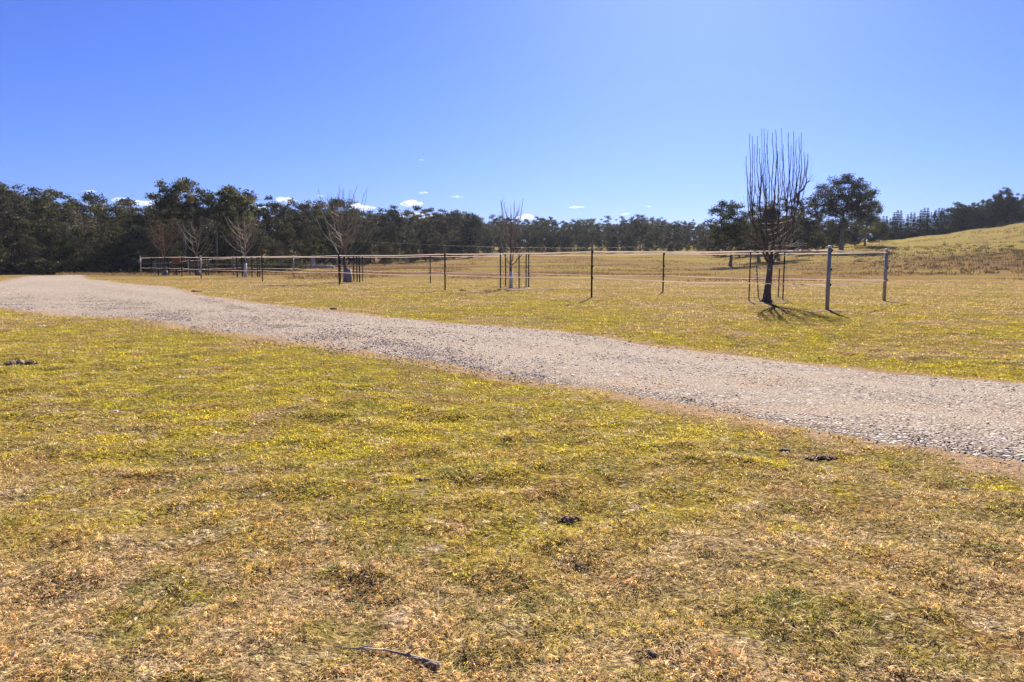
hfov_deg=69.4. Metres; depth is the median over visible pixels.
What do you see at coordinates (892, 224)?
pine tree
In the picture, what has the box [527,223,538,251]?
gum tree
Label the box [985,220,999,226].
shrub
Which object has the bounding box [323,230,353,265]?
gum tree
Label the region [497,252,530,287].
tree guard
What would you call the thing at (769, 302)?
soil patch
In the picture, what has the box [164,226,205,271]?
gum tree
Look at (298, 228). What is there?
gum tree
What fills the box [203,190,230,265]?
gum tree
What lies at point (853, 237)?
gum tree
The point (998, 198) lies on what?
gum tree
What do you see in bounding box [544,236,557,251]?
gum tree
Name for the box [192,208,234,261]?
gum tree
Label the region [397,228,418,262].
gum tree
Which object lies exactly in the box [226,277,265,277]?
soil patch
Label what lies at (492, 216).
gum tree
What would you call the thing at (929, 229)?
shrub
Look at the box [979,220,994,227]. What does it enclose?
shrub
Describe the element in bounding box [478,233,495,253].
gum tree
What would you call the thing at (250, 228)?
gum tree
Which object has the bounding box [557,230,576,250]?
gum tree
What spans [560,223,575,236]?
gum tree
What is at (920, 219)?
pine tree
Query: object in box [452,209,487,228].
gum tree
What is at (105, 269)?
shrub
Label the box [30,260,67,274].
shrub
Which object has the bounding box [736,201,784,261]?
gum tree
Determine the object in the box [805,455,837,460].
dung pile
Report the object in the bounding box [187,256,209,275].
tree guard
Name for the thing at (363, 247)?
gum tree
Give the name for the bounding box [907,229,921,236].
shrub
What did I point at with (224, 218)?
gum tree
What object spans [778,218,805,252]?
gum tree
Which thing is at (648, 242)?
gum tree
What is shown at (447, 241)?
gum tree
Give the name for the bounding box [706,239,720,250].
gum tree
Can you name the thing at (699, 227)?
gum tree
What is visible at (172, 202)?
gum tree
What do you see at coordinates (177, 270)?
shrub
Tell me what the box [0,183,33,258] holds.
gum tree
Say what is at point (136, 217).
gum tree
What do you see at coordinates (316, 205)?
gum tree
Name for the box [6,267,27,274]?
shrub
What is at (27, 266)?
shrub
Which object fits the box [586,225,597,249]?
gum tree
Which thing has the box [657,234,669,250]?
gum tree
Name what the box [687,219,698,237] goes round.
gum tree
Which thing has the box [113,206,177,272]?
gum tree
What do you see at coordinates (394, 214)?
gum tree
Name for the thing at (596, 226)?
gum tree
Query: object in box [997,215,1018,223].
shrub
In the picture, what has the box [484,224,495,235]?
gum tree
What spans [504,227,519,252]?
gum tree
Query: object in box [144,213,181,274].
bare tree
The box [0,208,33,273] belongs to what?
gum tree
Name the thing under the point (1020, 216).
shrub
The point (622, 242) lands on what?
gum tree
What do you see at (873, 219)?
gum tree
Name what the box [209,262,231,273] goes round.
shrub
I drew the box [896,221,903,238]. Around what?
pine tree
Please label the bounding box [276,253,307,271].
shrub
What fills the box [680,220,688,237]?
gum tree
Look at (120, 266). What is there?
shrub
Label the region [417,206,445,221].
gum tree
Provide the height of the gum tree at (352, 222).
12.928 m
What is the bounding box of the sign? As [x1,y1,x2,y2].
[171,256,179,273]
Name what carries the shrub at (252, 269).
on the ground at (992, 626)
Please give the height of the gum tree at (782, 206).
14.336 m
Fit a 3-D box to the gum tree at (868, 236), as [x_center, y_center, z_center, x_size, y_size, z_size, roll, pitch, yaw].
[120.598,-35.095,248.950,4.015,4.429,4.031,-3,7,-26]
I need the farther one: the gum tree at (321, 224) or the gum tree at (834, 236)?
the gum tree at (834, 236)
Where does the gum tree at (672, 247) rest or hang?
on the ground at (992, 626)
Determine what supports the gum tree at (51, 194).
on the ground at (992, 626)
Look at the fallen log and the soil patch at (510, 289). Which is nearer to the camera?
the soil patch at (510, 289)
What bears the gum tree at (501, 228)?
on the ground at (992, 626)
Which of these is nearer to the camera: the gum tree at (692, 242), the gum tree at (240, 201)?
the gum tree at (240, 201)
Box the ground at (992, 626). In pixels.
[0,222,1023,681]
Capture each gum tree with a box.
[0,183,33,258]
[0,184,58,261]
[0,185,34,227]
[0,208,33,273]
[0,237,8,262]
[3,196,51,274]
[9,233,43,274]
[14,218,68,272]
[26,189,86,260]
[26,194,78,272]
[30,186,79,211]
[48,231,86,272]
[52,207,110,271]
[52,215,104,271]
[61,197,96,222]
[62,191,123,252]
[75,235,123,273]
[85,223,129,270]
[87,200,134,258]
[101,211,130,241]
[112,195,142,222]
[112,228,157,270]
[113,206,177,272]
[121,206,170,233]
[122,225,166,271]
[141,197,199,258]
[143,176,220,273]
[153,240,183,269]
[157,218,200,270]
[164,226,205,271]
[179,200,213,234]
[184,230,211,268]
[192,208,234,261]
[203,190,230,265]
[203,223,240,270]
[204,184,258,272]
[210,195,249,263]
[213,219,272,270]
[216,239,246,272]
[228,197,283,232]
[236,204,273,242]
[245,230,269,271]
[252,195,292,249]
[259,212,279,268]
[264,239,286,271]
[269,204,299,243]
[269,219,303,267]
[275,211,319,265]
[277,197,309,266]
[294,198,336,263]
[298,235,323,268]
[300,225,326,264]
[301,207,343,264]
[313,198,357,220]
[320,202,347,263]
[321,197,364,238]
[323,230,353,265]
[326,221,354,260]
[328,212,367,263]
[348,209,368,239]
[350,224,375,262]
[351,232,377,265]
[359,208,377,259]
[360,212,384,262]
[363,214,387,263]
[366,205,408,259]
[374,219,401,263]
[375,239,393,264]
[378,204,404,228]
[394,222,403,261]
[396,208,420,260]
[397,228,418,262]
[400,205,429,230]
[404,216,429,253]
[404,238,422,262]
[415,225,437,260]
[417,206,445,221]
[417,212,442,258]
[425,233,448,260]
[428,209,465,259]
[432,225,459,258]
[443,210,462,249]
[443,231,465,258]
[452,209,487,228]
[457,212,482,257]
[459,228,478,255]
[465,239,479,255]
[478,226,493,253]
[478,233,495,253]
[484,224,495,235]
[486,214,500,249]
[490,216,510,245]
[493,223,507,249]
[493,232,511,252]
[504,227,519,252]
[508,221,524,234]
[511,236,524,252]
[518,226,537,252]
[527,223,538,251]
[528,232,544,252]
[532,216,550,248]
[536,230,551,251]
[542,224,560,238]
[544,217,559,234]
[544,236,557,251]
[546,230,562,251]
[548,216,558,229]
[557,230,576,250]
[557,232,573,251]
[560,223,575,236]
[569,218,585,250]
[572,218,594,249]
[572,221,583,251]
[573,231,593,251]
[578,234,588,247]
[585,218,602,248]
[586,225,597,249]
[592,223,602,238]
[592,228,604,249]
[593,234,606,252]
[599,216,615,231]
[602,223,615,243]
[602,226,613,250]
[604,232,618,249]
[605,235,618,252]
[609,220,628,250]
[618,231,636,249]
[620,216,644,246]
[624,235,635,250]
[626,220,641,250]
[629,214,649,250]
[634,228,644,243]
[641,222,655,248]
[642,231,654,250]
[643,216,657,244]
[648,227,663,250]
[655,217,672,227]
[655,221,670,246]
[655,222,671,248]
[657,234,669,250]
[663,230,677,245]
[666,221,682,235]
[666,222,681,237]
[666,242,675,251]
[672,234,683,249]
[674,240,683,251]
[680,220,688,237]
[680,226,694,246]
[680,231,691,247]
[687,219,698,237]
[689,237,696,249]
[693,226,702,236]
[694,229,704,242]
[696,236,707,250]
[697,220,709,241]
[704,199,757,265]
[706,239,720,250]
[711,232,732,255]
[726,236,750,256]
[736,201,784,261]
[744,219,771,253]
[762,196,805,260]
[775,225,798,252]
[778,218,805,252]
[788,196,824,252]
[794,220,825,249]
[806,171,883,250]
[809,231,827,249]
[814,219,837,243]
[826,226,851,247]
[846,225,868,245]
[848,188,885,245]
[864,232,874,241]
[870,221,889,241]
[944,201,967,226]
[963,205,975,218]
[967,202,982,227]
[976,199,991,227]
[986,192,1005,214]
[990,186,1016,217]
[992,198,1021,221]
[1011,196,1023,211]
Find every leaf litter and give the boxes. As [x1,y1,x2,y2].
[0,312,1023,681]
[409,664,433,670]
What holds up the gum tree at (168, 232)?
on the ground at (992, 626)
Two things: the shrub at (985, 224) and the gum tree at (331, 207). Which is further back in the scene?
the shrub at (985, 224)
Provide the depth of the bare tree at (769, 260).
26.48 m
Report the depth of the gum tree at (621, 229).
351.98 m
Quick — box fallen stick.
[338,645,440,667]
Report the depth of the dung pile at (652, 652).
2.79 m
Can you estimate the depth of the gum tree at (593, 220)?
415.69 m
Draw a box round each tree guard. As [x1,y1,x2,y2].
[153,258,176,274]
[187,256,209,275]
[231,253,261,276]
[336,251,362,281]
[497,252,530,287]
[748,252,787,300]
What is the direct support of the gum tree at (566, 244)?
on the ground at (992, 626)
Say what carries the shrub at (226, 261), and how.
on the ground at (992, 626)
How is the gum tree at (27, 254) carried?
on the ground at (992, 626)
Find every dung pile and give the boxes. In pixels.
[4,359,37,364]
[415,477,429,480]
[557,514,580,523]
[644,649,656,656]
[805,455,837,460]
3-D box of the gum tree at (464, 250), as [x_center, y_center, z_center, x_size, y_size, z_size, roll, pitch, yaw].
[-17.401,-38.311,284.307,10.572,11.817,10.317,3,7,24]
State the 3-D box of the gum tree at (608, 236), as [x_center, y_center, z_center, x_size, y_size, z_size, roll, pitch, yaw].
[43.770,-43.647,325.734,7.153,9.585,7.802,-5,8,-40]
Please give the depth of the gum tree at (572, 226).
385.76 m
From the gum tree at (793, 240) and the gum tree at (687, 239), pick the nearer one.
the gum tree at (793, 240)
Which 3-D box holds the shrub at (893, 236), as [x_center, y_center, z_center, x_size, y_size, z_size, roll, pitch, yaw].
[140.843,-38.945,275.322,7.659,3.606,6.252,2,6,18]
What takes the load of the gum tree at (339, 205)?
on the ground at (992, 626)
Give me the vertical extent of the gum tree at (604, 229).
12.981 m
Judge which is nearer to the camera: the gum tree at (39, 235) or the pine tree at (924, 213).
the gum tree at (39, 235)
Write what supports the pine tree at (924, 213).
on the ground at (992, 626)
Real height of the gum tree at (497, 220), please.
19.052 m
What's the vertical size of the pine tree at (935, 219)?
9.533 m
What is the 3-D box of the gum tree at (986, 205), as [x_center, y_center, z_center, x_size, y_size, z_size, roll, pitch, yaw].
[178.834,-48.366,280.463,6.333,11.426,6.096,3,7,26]
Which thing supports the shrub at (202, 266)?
on the ground at (992, 626)
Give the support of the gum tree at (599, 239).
on the ground at (992, 626)
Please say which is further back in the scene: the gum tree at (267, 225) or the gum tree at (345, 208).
the gum tree at (345, 208)
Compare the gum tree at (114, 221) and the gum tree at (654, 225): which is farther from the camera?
the gum tree at (654, 225)
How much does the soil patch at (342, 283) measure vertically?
0.087 m
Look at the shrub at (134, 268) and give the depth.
99.86 m
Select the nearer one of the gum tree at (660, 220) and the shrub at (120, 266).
the shrub at (120, 266)
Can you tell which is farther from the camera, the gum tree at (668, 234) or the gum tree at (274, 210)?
the gum tree at (668, 234)
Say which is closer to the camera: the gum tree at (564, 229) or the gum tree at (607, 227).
the gum tree at (564, 229)
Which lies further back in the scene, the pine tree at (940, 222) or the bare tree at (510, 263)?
the pine tree at (940, 222)
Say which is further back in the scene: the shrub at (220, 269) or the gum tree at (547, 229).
the gum tree at (547, 229)
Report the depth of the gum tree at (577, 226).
350.13 m
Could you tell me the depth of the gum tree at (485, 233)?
300.79 m
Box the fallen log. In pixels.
[306,263,334,267]
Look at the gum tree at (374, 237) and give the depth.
184.94 m
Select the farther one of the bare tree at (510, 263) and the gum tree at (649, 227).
the gum tree at (649, 227)
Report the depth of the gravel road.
10.03 m
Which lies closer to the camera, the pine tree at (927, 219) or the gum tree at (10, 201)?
the gum tree at (10, 201)
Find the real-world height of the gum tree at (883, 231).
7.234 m
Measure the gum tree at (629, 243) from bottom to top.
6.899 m
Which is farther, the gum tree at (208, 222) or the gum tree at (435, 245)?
the gum tree at (435, 245)
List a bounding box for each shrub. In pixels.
[0,259,30,273]
[3,257,53,274]
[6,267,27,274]
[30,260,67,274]
[53,257,95,273]
[73,260,108,272]
[95,265,117,273]
[110,261,139,273]
[117,260,161,273]
[147,266,166,272]
[166,266,187,272]
[167,259,202,273]
[182,261,219,272]
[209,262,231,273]
[214,256,265,273]
[235,263,267,272]
[252,258,278,272]
[268,261,287,272]
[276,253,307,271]
[297,257,306,264]
[886,232,898,239]
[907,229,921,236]
[914,227,932,235]
[919,225,937,234]
[931,225,951,234]
[946,223,963,230]
[958,222,975,229]
[962,220,984,227]
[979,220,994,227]
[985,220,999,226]
[995,222,1006,226]
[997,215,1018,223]
[1013,214,1023,221]
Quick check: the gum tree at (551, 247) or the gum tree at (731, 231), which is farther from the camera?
the gum tree at (551, 247)
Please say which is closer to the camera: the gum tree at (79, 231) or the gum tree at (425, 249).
the gum tree at (79, 231)
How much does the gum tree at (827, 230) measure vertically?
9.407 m
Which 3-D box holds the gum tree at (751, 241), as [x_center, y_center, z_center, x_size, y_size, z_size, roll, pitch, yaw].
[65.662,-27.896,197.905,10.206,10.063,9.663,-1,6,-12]
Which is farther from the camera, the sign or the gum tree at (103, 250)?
the gum tree at (103, 250)
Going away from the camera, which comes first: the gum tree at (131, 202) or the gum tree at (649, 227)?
the gum tree at (131, 202)
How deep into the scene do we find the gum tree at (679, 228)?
387.73 m
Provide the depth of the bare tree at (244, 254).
68.17 m
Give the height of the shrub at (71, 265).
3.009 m
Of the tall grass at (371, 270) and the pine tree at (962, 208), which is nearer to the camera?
the tall grass at (371, 270)
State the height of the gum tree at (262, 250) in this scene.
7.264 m
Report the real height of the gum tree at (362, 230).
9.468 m
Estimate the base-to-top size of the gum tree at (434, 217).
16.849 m
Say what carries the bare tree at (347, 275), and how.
on the ground at (992, 626)
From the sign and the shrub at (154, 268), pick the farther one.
the shrub at (154, 268)
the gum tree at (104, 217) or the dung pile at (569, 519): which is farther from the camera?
the gum tree at (104, 217)
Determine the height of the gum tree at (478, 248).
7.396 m
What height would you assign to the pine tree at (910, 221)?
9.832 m
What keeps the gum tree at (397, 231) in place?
on the ground at (992, 626)
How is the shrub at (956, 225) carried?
on the ground at (992, 626)
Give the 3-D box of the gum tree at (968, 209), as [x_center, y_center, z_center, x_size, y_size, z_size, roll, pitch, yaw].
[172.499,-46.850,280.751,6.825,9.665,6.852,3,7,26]
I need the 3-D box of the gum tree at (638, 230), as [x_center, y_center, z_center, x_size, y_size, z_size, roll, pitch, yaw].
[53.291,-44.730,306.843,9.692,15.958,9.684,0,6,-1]
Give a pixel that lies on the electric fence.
(829, 269)
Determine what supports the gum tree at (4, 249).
on the ground at (992, 626)
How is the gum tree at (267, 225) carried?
on the ground at (992, 626)
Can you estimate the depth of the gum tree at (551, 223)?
412.84 m
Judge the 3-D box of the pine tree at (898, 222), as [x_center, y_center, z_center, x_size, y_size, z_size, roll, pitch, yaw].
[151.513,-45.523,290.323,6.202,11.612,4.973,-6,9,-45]
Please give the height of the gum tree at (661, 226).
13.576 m
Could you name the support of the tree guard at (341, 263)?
on the ground at (992, 626)
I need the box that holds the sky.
[0,0,1023,241]
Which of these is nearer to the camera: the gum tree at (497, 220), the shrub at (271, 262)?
the shrub at (271, 262)
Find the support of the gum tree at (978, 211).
on the ground at (992, 626)
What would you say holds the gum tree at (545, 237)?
on the ground at (992, 626)
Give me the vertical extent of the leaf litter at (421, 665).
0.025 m
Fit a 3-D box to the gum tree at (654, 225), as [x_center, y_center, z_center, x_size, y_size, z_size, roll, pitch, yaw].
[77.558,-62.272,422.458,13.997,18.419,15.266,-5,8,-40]
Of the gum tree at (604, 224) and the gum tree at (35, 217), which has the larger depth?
the gum tree at (604, 224)
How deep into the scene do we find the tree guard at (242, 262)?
69.75 m
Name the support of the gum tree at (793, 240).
on the ground at (992, 626)
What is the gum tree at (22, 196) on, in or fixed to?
on the ground at (992, 626)
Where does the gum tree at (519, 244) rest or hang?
on the ground at (992, 626)
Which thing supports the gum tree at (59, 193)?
on the ground at (992, 626)
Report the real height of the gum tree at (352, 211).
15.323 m
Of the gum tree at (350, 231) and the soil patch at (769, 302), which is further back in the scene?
the gum tree at (350, 231)
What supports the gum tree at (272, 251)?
on the ground at (992, 626)
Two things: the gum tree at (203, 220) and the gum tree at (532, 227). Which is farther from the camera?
the gum tree at (532, 227)
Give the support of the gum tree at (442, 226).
on the ground at (992, 626)
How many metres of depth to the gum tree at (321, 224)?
166.69 m
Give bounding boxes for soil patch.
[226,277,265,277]
[318,282,369,283]
[469,288,557,290]
[747,302,790,303]
[815,310,848,311]
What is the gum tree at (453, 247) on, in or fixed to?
on the ground at (992, 626)
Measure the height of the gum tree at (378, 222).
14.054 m
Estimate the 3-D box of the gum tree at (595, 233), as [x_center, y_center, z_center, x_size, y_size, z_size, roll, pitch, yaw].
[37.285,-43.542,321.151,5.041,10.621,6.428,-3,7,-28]
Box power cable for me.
[319,238,611,247]
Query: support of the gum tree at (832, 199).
on the ground at (992, 626)
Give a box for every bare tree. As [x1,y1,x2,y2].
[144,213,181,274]
[177,214,215,274]
[220,210,265,276]
[315,187,373,282]
[495,201,531,287]
[736,128,815,301]
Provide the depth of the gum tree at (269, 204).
163.73 m
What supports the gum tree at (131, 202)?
on the ground at (992, 626)
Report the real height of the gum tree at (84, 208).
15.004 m
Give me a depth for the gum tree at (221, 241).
119.65 m
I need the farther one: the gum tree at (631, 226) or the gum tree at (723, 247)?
the gum tree at (631, 226)
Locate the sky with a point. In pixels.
(566, 110)
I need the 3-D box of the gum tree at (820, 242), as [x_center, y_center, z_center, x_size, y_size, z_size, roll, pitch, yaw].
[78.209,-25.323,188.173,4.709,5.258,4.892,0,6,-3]
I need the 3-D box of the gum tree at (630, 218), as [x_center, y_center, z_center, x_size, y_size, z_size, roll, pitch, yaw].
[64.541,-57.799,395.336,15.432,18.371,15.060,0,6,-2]
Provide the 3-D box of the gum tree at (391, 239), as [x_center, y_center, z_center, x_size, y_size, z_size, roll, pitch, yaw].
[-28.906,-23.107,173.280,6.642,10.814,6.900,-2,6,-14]
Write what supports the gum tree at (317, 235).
on the ground at (992, 626)
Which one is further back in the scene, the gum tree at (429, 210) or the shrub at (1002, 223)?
the gum tree at (429, 210)
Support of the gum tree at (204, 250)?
on the ground at (992, 626)
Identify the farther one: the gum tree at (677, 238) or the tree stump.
the gum tree at (677, 238)
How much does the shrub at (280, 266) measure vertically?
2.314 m
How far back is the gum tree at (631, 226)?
361.49 m
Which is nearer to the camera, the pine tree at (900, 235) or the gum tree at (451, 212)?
the pine tree at (900, 235)
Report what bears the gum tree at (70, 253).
on the ground at (992, 626)
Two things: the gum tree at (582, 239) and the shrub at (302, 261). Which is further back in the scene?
the gum tree at (582, 239)
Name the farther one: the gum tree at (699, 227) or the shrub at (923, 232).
the gum tree at (699, 227)
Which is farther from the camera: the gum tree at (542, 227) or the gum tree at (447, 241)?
the gum tree at (542, 227)
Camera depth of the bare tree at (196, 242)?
77.26 m
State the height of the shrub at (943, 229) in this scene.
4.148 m
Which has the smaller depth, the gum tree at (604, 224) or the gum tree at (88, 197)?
the gum tree at (88, 197)
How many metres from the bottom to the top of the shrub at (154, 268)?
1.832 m
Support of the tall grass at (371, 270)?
on the ground at (992, 626)
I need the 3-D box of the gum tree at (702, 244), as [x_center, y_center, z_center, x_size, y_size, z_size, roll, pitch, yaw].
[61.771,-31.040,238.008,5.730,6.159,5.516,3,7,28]
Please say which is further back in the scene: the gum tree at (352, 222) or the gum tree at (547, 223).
the gum tree at (547, 223)
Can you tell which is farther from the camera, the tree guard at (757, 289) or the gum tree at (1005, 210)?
the gum tree at (1005, 210)
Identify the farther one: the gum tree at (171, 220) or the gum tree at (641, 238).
the gum tree at (641, 238)
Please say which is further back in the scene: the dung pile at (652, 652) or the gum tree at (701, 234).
the gum tree at (701, 234)
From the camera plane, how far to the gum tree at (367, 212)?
221.28 m
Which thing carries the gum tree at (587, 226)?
on the ground at (992, 626)
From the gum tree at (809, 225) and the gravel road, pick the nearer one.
the gravel road
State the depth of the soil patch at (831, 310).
22.56 m
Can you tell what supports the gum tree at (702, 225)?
on the ground at (992, 626)
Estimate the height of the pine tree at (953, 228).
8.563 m
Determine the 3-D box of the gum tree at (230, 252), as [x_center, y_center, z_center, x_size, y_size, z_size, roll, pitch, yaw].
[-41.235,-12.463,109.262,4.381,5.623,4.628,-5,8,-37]
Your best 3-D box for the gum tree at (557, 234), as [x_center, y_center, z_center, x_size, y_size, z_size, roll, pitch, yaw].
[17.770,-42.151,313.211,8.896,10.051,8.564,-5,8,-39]
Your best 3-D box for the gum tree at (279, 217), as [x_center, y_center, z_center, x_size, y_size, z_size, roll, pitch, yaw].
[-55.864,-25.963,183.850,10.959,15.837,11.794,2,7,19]
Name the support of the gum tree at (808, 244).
on the ground at (992, 626)
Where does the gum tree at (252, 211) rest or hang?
on the ground at (992, 626)
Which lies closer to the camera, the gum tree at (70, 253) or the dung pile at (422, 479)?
the dung pile at (422, 479)
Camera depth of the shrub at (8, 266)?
95.49 m
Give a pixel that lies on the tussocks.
(973, 255)
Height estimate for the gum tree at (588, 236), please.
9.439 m
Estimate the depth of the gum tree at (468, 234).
246.71 m
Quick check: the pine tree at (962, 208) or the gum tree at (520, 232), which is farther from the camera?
the gum tree at (520, 232)
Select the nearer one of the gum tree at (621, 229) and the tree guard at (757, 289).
the tree guard at (757, 289)
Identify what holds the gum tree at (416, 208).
on the ground at (992, 626)
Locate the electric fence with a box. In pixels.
[138,245,889,309]
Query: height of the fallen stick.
0.045 m
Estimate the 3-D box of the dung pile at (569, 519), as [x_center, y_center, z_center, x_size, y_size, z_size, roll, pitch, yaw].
[0.336,1.045,4.332,0.146,0.044,0.108,0,6,0]
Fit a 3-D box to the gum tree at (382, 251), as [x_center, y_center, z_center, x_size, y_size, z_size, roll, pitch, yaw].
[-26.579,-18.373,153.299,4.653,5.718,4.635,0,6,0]
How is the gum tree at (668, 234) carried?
on the ground at (992, 626)
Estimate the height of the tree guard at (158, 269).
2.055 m
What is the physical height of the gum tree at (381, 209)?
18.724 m
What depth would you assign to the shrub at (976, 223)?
271.57 m
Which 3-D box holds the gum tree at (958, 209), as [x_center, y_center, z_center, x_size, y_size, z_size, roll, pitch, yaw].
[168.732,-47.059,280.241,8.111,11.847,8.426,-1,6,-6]
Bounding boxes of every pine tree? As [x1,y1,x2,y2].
[888,212,898,239]
[893,210,903,231]
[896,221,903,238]
[903,214,911,235]
[906,212,912,229]
[916,210,924,235]
[919,208,927,226]
[925,214,930,234]
[931,210,939,226]
[935,210,945,233]
[944,213,949,225]
[947,210,957,232]
[957,207,965,222]
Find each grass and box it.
[55,227,1023,281]
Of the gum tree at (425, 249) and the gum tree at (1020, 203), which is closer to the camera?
the gum tree at (425, 249)
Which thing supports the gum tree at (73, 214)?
on the ground at (992, 626)
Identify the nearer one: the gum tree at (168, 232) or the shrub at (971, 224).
the gum tree at (168, 232)
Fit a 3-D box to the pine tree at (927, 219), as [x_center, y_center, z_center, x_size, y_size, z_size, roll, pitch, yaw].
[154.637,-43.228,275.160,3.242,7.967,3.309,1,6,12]
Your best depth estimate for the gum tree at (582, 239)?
281.06 m
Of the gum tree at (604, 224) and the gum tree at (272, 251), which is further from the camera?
the gum tree at (604, 224)
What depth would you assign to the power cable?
126.44 m
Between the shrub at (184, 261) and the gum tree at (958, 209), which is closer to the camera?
the shrub at (184, 261)
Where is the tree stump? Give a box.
[311,254,314,264]
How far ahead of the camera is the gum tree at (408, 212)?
241.31 m
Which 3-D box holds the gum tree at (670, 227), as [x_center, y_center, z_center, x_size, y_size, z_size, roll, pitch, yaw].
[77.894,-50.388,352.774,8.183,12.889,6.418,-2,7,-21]
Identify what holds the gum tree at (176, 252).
on the ground at (992, 626)
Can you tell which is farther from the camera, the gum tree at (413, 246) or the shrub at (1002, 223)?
the shrub at (1002, 223)
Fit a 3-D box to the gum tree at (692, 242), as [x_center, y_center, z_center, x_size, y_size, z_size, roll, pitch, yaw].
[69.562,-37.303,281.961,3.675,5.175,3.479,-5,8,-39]
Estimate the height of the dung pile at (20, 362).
0.098 m
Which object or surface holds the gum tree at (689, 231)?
on the ground at (992, 626)
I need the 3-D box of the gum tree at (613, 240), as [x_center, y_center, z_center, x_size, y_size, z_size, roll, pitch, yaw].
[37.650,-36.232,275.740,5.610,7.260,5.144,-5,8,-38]
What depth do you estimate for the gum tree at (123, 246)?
104.25 m
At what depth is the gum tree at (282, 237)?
139.03 m
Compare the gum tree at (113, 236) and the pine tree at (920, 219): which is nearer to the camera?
the gum tree at (113, 236)
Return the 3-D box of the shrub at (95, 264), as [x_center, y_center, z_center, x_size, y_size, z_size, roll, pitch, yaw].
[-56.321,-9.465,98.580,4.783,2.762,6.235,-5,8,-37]
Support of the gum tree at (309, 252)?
on the ground at (992, 626)
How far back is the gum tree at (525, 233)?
303.04 m
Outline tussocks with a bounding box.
[845,227,1023,275]
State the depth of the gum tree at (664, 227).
396.07 m
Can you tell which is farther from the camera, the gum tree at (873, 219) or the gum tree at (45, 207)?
the gum tree at (873, 219)
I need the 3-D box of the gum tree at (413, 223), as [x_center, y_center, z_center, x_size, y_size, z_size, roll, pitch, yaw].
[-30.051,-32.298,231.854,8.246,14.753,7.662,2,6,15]
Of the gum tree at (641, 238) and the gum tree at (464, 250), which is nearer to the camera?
the gum tree at (464, 250)
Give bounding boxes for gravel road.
[0,275,1023,463]
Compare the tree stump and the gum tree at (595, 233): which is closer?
the tree stump
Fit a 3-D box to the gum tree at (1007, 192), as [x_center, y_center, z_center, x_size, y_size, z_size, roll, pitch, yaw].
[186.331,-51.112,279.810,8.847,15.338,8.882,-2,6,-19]
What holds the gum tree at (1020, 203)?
on the ground at (992, 626)
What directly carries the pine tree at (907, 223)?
on the ground at (992, 626)
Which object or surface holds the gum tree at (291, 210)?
on the ground at (992, 626)
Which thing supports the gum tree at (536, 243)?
on the ground at (992, 626)
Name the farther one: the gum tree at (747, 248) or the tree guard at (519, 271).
the gum tree at (747, 248)
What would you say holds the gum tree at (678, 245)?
on the ground at (992, 626)
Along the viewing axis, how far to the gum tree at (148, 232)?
115.49 m

